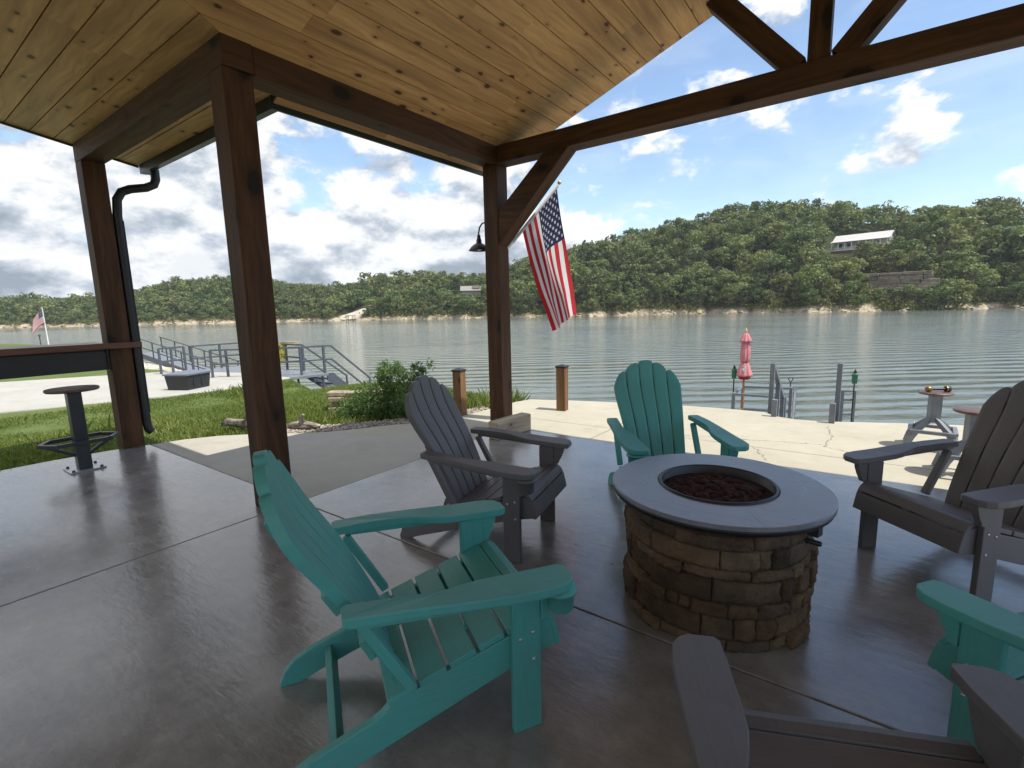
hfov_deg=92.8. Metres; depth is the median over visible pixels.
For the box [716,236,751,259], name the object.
hillside tree
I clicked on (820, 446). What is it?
patio
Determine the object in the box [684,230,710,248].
hillside tree
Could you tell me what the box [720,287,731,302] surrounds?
hillside tree
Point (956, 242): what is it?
hillside tree
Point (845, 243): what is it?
white porch house
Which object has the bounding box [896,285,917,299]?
hillside tree
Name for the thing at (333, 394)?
stone planter
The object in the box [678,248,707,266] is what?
hillside tree
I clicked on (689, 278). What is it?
hillside tree
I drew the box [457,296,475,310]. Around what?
hillside tree
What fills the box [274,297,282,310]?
hillside tree
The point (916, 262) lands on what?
hillside tree
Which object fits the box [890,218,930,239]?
hillside tree
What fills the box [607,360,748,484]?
adirondack chair
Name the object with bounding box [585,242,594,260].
hillside tree
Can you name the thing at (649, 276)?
hillside tree
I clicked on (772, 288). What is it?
hillside tree
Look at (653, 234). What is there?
hillside tree
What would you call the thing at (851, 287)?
hillside tree
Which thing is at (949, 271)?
hillside tree
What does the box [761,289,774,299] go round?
hillside tree
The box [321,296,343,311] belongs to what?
hillside tree
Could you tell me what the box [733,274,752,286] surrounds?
hillside tree
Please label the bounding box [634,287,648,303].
hillside tree
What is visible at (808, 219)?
hillside tree
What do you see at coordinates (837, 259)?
hillside tree
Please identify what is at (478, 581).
adirondack chair
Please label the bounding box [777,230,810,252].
hillside tree
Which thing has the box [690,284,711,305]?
hillside tree
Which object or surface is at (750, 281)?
hillside tree
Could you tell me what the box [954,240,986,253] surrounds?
hillside tree
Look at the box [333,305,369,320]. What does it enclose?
boat ramp
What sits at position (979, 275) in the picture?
hillside tree
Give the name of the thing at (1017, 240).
hillside tree
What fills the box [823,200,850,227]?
hillside tree
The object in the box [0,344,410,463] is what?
ground
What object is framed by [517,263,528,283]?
hillside tree
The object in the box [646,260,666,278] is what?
hillside tree
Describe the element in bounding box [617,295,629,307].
hillside tree
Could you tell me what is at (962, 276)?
hillside tree
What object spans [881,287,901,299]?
hillside tree
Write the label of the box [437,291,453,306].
hillside tree
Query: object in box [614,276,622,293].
hillside tree
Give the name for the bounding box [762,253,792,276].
hillside tree
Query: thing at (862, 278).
hillside tree
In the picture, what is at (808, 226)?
hillside tree
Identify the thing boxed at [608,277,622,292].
hillside tree
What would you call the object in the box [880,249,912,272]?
hillside tree
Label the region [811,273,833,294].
hillside tree
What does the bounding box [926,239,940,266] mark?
hillside tree
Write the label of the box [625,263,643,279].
hillside tree
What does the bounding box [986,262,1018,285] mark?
hillside tree
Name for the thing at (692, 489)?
lava rock
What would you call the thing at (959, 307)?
shore rocks
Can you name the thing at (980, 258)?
hillside tree
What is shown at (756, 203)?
hillside tree
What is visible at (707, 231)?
hillside tree
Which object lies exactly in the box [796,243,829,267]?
hillside tree
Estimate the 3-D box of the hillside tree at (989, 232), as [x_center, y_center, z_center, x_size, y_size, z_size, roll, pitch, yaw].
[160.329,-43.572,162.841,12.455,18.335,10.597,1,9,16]
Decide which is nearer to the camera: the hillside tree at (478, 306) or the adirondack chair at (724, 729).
the adirondack chair at (724, 729)
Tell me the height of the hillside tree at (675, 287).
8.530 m
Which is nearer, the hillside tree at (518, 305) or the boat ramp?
the hillside tree at (518, 305)
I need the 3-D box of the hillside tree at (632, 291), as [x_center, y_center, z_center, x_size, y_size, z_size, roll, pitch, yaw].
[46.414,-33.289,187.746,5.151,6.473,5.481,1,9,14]
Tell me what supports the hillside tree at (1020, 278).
on the hills
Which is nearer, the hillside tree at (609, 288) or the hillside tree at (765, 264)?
the hillside tree at (765, 264)
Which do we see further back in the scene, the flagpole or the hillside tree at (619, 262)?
the hillside tree at (619, 262)
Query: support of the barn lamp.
attached to the timber pavilion
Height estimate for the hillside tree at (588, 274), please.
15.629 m
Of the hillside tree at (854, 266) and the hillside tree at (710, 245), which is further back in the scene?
the hillside tree at (710, 245)
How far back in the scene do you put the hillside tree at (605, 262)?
206.72 m
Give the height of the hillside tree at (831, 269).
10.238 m
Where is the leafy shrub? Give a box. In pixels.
[323,358,437,423]
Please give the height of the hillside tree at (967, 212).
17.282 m
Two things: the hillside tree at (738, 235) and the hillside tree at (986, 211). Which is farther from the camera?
the hillside tree at (738, 235)
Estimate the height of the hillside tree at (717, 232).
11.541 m
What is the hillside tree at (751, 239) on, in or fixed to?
on the hills
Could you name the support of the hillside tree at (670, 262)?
on the hills
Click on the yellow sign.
(281, 352)
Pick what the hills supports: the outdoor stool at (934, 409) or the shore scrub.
the shore scrub
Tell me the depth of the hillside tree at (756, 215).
213.34 m
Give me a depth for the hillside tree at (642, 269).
199.56 m
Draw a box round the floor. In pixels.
[0,431,1023,767]
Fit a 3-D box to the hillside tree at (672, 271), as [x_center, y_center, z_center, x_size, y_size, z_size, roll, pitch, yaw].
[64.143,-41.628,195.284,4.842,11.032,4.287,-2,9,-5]
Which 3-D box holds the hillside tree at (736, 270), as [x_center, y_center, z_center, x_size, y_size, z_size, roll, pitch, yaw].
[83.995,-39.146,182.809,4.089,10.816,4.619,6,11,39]
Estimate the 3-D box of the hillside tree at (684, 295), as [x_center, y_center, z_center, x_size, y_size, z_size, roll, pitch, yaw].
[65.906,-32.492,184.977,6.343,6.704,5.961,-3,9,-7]
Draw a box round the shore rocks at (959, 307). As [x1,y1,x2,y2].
[2,305,1023,327]
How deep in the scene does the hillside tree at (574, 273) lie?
195.61 m
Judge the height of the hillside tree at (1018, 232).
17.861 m
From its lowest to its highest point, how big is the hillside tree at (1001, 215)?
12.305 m
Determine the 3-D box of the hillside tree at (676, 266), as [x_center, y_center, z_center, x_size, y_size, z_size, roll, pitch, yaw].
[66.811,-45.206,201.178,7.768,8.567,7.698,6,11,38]
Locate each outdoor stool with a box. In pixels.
[903,390,960,455]
[931,407,980,477]
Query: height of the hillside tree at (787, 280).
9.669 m
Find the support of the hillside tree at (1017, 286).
on the hills
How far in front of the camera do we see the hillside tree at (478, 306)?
200.80 m
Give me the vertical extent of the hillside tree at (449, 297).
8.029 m
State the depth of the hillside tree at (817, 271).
157.41 m
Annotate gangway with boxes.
[140,336,239,370]
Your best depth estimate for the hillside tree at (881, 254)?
164.40 m
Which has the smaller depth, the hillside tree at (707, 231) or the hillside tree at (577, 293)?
the hillside tree at (577, 293)
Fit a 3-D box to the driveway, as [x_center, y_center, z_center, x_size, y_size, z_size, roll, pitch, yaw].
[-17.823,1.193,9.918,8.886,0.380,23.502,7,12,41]
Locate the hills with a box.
[0,217,1023,327]
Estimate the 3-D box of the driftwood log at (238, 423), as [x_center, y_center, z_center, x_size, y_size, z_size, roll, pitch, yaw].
[-3.299,0.435,5.929,0.612,0.241,0.144,1,9,18]
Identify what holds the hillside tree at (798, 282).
on the hills
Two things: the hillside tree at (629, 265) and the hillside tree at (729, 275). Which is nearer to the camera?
the hillside tree at (729, 275)
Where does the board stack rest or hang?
on the steel landing
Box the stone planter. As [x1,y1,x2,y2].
[326,389,400,412]
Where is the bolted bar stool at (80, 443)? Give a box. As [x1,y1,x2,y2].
[36,385,119,474]
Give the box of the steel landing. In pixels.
[157,342,370,387]
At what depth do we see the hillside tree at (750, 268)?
179.16 m
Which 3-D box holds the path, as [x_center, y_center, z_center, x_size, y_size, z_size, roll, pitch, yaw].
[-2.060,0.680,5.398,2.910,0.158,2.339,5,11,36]
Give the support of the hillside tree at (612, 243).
on the hills
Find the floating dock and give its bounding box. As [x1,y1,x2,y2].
[731,377,856,421]
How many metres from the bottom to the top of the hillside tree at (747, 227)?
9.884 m
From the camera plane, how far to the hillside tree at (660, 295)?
183.47 m
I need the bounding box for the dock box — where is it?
[162,370,211,389]
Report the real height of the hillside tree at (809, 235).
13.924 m
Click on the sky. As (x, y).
(339, 206)
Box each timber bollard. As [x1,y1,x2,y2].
[451,368,466,415]
[555,364,568,410]
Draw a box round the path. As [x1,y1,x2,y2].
[152,433,483,497]
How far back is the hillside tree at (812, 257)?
166.72 m
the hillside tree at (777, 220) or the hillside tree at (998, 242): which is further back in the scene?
the hillside tree at (777, 220)
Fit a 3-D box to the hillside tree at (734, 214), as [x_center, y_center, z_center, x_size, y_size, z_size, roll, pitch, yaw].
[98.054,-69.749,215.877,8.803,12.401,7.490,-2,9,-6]
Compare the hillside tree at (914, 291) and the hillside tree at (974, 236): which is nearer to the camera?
the hillside tree at (914, 291)
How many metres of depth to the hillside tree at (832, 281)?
155.72 m
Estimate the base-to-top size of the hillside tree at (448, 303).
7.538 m
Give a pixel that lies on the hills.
(867, 228)
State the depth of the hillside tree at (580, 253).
218.48 m
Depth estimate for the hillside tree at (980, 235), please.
163.11 m
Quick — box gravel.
[287,406,488,432]
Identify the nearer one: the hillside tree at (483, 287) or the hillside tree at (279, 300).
the hillside tree at (483, 287)
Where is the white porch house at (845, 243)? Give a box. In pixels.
[825,230,895,253]
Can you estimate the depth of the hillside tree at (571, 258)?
210.28 m
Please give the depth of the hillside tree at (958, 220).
173.79 m
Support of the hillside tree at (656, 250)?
on the hills
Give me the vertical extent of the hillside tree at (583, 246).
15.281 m
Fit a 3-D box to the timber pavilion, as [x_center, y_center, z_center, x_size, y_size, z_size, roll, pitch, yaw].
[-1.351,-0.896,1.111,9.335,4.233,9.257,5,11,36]
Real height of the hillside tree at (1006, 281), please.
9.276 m
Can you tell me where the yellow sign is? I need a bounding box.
[278,343,288,360]
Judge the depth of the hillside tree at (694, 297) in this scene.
182.82 m
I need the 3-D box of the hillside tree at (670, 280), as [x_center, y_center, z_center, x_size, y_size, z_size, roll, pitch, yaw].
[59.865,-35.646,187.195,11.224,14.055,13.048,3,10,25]
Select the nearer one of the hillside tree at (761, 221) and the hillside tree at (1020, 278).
the hillside tree at (1020, 278)
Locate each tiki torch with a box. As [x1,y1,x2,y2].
[731,365,736,391]
[850,369,858,421]
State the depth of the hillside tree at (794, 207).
210.42 m
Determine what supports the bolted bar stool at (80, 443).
on the floor
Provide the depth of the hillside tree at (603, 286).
188.89 m
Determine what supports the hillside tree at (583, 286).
on the hills
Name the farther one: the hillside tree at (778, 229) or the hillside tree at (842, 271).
the hillside tree at (778, 229)
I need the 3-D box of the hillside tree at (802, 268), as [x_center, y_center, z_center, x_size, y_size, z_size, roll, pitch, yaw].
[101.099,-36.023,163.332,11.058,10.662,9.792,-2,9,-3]
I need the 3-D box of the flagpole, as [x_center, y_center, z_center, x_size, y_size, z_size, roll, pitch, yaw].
[-45.428,-5.474,46.835,0.164,3.962,1.066,7,12,44]
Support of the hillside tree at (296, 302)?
on the hills
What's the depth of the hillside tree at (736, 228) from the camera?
208.42 m
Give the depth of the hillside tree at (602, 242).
217.92 m
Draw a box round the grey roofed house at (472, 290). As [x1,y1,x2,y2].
[460,285,481,296]
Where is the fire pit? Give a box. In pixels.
[613,454,838,652]
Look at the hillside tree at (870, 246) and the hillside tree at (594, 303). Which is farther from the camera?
the hillside tree at (594, 303)
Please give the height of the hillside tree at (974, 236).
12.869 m
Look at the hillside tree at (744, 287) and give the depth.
172.98 m
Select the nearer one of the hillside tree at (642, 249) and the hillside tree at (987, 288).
the hillside tree at (987, 288)
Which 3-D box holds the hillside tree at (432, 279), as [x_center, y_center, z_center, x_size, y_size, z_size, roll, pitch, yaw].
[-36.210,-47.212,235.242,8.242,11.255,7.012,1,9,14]
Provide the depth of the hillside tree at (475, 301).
204.07 m
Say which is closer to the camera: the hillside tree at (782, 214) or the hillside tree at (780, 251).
the hillside tree at (780, 251)
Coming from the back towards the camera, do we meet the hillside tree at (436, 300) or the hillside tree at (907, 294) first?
the hillside tree at (436, 300)
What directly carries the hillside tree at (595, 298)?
on the hills
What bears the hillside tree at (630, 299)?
on the hills
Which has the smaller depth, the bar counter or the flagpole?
the bar counter
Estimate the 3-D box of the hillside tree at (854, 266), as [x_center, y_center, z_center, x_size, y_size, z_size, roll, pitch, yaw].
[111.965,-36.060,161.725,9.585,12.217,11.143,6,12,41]
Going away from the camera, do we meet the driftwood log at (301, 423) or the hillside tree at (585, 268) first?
the driftwood log at (301, 423)
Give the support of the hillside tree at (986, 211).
on the hills
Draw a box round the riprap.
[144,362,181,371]
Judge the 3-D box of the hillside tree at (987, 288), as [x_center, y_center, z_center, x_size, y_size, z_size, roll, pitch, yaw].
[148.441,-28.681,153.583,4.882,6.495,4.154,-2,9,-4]
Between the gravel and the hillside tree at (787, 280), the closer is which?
the gravel
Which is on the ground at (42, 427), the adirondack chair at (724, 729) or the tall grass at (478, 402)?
the tall grass at (478, 402)
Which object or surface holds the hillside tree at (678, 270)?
on the hills
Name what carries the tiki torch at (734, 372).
on the floating dock
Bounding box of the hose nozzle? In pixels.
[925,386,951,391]
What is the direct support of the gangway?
on the ground at (42, 427)
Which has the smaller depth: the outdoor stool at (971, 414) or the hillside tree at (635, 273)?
the outdoor stool at (971, 414)
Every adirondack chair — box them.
[252,450,576,767]
[400,375,571,562]
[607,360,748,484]
[672,634,1023,767]
[843,380,1023,601]
[916,580,1023,753]
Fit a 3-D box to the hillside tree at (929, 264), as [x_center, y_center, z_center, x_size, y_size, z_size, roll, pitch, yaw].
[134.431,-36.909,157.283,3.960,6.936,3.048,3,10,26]
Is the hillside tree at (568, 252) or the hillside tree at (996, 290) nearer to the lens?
the hillside tree at (996, 290)
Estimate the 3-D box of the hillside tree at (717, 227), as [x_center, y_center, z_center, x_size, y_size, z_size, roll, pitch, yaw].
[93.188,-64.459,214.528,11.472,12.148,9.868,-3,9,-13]
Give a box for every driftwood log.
[220,413,246,427]
[287,414,320,428]
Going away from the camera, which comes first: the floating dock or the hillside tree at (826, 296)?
the floating dock
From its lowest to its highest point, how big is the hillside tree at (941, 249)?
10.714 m
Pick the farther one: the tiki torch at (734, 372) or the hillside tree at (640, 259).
the hillside tree at (640, 259)
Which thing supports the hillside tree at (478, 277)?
on the hills
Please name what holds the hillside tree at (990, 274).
on the hills
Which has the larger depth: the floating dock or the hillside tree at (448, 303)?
the hillside tree at (448, 303)
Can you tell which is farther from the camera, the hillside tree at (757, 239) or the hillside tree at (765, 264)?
the hillside tree at (757, 239)
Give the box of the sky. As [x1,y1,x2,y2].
[0,0,1023,298]
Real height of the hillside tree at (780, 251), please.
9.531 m
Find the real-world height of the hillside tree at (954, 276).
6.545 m
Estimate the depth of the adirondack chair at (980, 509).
2.51 m
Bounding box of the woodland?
[0,196,1023,324]
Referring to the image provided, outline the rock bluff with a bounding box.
[866,271,939,302]
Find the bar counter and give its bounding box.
[0,341,141,379]
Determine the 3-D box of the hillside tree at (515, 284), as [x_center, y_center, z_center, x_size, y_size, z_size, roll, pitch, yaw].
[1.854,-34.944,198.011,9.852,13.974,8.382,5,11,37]
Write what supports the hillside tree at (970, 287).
on the hills
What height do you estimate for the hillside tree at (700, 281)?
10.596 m
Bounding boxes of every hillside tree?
[274,296,284,307]
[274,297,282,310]
[291,297,303,314]
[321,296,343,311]
[363,296,379,310]
[376,295,396,308]
[430,274,443,286]
[433,294,440,309]
[436,275,455,289]
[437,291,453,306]
[441,300,451,313]
[443,295,458,308]
[451,303,460,310]
[454,293,466,304]
[455,302,467,311]
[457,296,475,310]
[471,298,480,306]
[473,300,485,310]
[475,274,485,285]
[480,285,486,297]
[509,280,529,309]
[512,298,525,308]
[516,292,535,309]
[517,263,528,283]
[522,281,540,301]
[525,258,531,272]
[567,249,582,263]
[568,256,582,268]
[570,262,583,287]
[570,269,581,287]
[574,283,592,299]
[574,290,582,302]
[575,267,610,292]
[576,248,584,266]
[577,267,589,283]
[578,294,588,301]
[579,240,589,264]
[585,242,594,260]
[586,290,600,300]
[587,260,606,271]
[588,299,598,311]
[589,259,609,269]
[590,239,614,261]
[591,293,599,311]
[594,280,606,301]
[597,241,619,258]
[599,284,617,298]
[604,244,629,262]
[605,290,625,307]
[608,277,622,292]
[611,272,630,290]
[614,249,626,272]
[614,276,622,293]
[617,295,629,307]
[624,241,640,259]
[625,257,638,288]
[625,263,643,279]
[626,289,638,299]
[627,293,639,311]
[632,245,650,264]
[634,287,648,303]
[635,257,651,270]
[638,264,652,283]
[644,246,665,264]
[644,273,656,291]
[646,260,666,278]
[647,224,678,248]
[649,230,663,246]
[653,272,684,303]
[654,258,677,278]
[655,286,669,298]
[658,292,663,305]
[664,264,680,274]
[667,217,689,239]
[668,280,683,295]
[669,266,674,286]
[674,269,697,288]
[675,266,698,281]
[677,274,697,299]
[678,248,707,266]
[679,289,693,303]
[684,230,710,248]
[685,261,707,277]
[686,246,705,261]
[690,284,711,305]
[691,293,698,305]
[694,268,717,285]
[696,278,716,294]
[698,225,715,247]
[702,249,722,268]
[704,228,715,249]
[705,285,717,296]
[706,229,725,245]
[706,266,730,290]
[707,290,723,307]
[711,270,735,291]
[712,223,733,242]
[713,233,736,248]
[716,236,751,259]
[718,219,742,235]
[718,240,749,270]
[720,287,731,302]
[722,233,740,246]
[723,212,744,224]
[730,281,751,308]
[731,265,740,283]
[733,234,755,252]
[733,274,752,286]
[735,265,762,283]
[735,282,750,295]
[737,201,762,219]
[741,218,757,233]
[746,226,771,251]
[746,249,772,266]
[746,277,769,293]
[747,233,760,253]
[747,251,781,274]
[748,210,771,224]
[750,286,766,303]
[753,214,774,228]
[753,258,787,288]
[761,222,792,246]
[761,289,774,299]
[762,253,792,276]
[765,221,787,248]
[767,219,788,229]
[767,241,792,257]
[769,272,793,291]
[769,283,775,294]
[775,209,800,229]
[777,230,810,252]
[785,203,805,218]
[786,227,816,252]
[791,274,806,289]
[792,250,824,266]
[793,265,830,289]
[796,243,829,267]
[797,215,819,228]
[798,260,833,276]
[799,223,817,242]
[799,288,820,306]
[804,225,832,241]
[807,255,831,268]
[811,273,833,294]
[818,261,841,278]
[819,278,842,299]
[819,287,829,302]
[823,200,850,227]
[829,258,841,283]
[834,260,847,285]
[835,257,868,280]
[835,281,857,304]
[845,271,868,286]
[859,241,878,255]
[875,251,885,265]
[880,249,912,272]
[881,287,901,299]
[882,236,917,262]
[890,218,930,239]
[891,253,899,269]
[894,216,906,239]
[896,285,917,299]
[901,250,923,267]
[902,251,930,270]
[903,211,953,247]
[903,284,921,302]
[917,204,953,223]
[917,289,951,308]
[920,236,948,251]
[920,277,967,309]
[921,223,975,252]
[921,243,939,263]
[922,205,958,223]
[924,259,934,270]
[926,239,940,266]
[938,261,963,279]
[941,205,987,235]
[942,279,977,307]
[943,216,982,245]
[945,273,969,279]
[947,250,977,274]
[948,238,975,260]
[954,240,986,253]
[955,263,1002,285]
[955,268,973,279]
[959,253,988,263]
[967,241,997,258]
[968,272,985,283]
[969,232,1000,251]
[975,225,1015,267]
[975,233,991,264]
[975,283,993,296]
[976,207,997,224]
[976,269,999,285]
[977,248,1014,267]
[985,202,1014,225]
[986,208,1017,226]
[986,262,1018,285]
[989,234,1020,260]
[989,286,1011,301]
[995,225,1023,266]
[996,277,1013,300]
[999,282,1023,300]
[1001,226,1023,259]
[1010,236,1023,260]
[1014,262,1023,285]
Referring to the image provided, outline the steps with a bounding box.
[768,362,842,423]
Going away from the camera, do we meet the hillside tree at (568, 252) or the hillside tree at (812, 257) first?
the hillside tree at (812, 257)
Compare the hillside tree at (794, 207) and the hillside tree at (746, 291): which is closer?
the hillside tree at (746, 291)
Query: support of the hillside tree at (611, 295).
on the hills
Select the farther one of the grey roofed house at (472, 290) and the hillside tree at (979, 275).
the grey roofed house at (472, 290)
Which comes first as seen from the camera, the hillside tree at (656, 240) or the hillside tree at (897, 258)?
the hillside tree at (897, 258)
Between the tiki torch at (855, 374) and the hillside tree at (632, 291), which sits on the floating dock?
the tiki torch at (855, 374)
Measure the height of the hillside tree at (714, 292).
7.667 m
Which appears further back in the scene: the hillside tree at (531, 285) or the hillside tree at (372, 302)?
the hillside tree at (372, 302)
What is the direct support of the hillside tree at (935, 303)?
on the hills
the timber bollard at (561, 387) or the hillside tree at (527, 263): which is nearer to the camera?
the timber bollard at (561, 387)
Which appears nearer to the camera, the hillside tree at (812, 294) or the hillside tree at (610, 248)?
the hillside tree at (812, 294)
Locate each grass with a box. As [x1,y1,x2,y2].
[466,385,531,414]
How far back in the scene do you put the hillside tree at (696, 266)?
191.48 m
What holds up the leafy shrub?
on the ground at (42, 427)
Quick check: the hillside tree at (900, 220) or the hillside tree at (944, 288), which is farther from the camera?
the hillside tree at (900, 220)
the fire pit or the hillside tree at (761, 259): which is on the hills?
the hillside tree at (761, 259)
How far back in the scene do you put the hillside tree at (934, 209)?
189.42 m
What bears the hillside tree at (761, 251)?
on the hills
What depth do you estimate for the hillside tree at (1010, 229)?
159.04 m
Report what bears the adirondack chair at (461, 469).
on the floor
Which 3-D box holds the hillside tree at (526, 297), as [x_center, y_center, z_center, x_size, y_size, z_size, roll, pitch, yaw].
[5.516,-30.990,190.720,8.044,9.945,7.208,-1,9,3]
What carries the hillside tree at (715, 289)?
on the hills
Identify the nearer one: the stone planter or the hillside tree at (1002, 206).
the stone planter
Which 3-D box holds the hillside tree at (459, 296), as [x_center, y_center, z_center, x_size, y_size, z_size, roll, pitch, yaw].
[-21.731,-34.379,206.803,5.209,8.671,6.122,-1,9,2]
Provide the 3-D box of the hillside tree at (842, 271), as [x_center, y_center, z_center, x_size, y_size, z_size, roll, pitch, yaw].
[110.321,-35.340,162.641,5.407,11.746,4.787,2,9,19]
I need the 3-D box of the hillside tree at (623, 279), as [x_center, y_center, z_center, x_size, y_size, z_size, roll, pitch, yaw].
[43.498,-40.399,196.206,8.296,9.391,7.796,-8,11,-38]
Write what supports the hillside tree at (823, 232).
on the hills
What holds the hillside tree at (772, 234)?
on the hills
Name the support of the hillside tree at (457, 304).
on the hills
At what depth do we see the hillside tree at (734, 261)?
187.46 m
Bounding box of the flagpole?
[32,306,48,344]
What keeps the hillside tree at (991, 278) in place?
on the hills
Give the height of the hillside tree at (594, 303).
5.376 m
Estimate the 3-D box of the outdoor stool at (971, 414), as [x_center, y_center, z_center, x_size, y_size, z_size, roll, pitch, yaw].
[3.543,0.454,3.763,0.414,0.522,0.414,6,11,38]
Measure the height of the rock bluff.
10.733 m
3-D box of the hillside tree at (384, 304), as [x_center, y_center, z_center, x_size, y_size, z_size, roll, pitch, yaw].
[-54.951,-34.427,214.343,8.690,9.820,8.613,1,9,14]
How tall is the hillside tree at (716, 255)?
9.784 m
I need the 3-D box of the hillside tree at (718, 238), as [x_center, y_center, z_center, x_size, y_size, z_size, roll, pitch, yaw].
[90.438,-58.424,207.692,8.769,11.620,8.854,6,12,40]
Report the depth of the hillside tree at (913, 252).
158.97 m
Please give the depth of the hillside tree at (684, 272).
187.55 m
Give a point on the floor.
(162, 609)
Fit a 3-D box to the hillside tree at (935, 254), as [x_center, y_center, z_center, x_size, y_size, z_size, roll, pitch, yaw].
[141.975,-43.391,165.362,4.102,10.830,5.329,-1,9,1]
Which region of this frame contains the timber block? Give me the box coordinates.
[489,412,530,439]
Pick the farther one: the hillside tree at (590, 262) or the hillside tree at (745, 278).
the hillside tree at (590, 262)
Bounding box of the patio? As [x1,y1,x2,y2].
[311,399,963,489]
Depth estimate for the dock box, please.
13.93 m
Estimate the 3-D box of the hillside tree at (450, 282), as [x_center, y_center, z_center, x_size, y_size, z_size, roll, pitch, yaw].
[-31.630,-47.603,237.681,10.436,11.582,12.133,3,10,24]
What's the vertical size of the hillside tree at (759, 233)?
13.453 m
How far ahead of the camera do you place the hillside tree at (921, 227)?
169.11 m
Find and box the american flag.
[508,180,576,330]
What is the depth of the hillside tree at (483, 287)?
204.75 m
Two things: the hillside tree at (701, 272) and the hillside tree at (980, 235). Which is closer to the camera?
the hillside tree at (980, 235)
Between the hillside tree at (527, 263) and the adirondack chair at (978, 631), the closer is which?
the adirondack chair at (978, 631)
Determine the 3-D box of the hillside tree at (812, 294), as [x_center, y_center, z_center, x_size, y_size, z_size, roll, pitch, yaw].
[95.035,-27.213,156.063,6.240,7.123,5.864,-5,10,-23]
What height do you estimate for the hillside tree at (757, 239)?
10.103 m
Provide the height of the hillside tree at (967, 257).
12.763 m
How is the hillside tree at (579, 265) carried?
on the hills
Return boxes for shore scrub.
[0,253,1023,327]
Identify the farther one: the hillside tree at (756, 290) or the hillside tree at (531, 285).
the hillside tree at (531, 285)
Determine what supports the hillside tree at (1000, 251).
on the hills
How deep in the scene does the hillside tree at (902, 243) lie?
164.35 m
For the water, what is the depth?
38.67 m
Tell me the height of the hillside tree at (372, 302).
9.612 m
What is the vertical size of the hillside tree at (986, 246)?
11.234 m
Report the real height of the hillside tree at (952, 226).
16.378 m
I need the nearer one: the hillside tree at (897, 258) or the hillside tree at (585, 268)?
the hillside tree at (897, 258)
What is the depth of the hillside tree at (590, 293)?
184.47 m
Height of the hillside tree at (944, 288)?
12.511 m
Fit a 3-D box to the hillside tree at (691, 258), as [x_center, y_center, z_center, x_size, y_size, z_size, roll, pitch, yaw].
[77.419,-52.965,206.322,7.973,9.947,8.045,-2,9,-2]
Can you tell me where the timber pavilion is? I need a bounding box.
[0,0,1023,506]
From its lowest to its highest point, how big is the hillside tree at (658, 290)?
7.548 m
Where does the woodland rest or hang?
on the hills
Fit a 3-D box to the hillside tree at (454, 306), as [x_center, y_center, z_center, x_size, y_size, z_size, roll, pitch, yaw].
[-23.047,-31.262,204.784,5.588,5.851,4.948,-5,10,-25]
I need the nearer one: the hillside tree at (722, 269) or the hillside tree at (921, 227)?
the hillside tree at (921, 227)
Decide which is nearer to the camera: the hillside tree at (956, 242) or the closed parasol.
the closed parasol
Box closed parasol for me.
[736,328,752,409]
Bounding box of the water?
[0,308,1023,424]
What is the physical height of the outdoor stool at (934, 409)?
0.522 m
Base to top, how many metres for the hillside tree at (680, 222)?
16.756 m
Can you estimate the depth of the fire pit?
1.95 m
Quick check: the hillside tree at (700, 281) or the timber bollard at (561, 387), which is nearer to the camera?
the timber bollard at (561, 387)
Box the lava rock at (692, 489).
[665,473,766,501]
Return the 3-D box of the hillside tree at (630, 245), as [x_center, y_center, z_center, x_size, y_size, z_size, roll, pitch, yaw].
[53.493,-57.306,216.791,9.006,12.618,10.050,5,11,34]
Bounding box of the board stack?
[280,341,299,343]
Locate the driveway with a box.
[0,371,289,413]
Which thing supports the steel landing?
on the ground at (42, 427)
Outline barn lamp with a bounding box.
[469,222,484,251]
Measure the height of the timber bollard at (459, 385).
0.642 m
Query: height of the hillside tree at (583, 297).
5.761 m

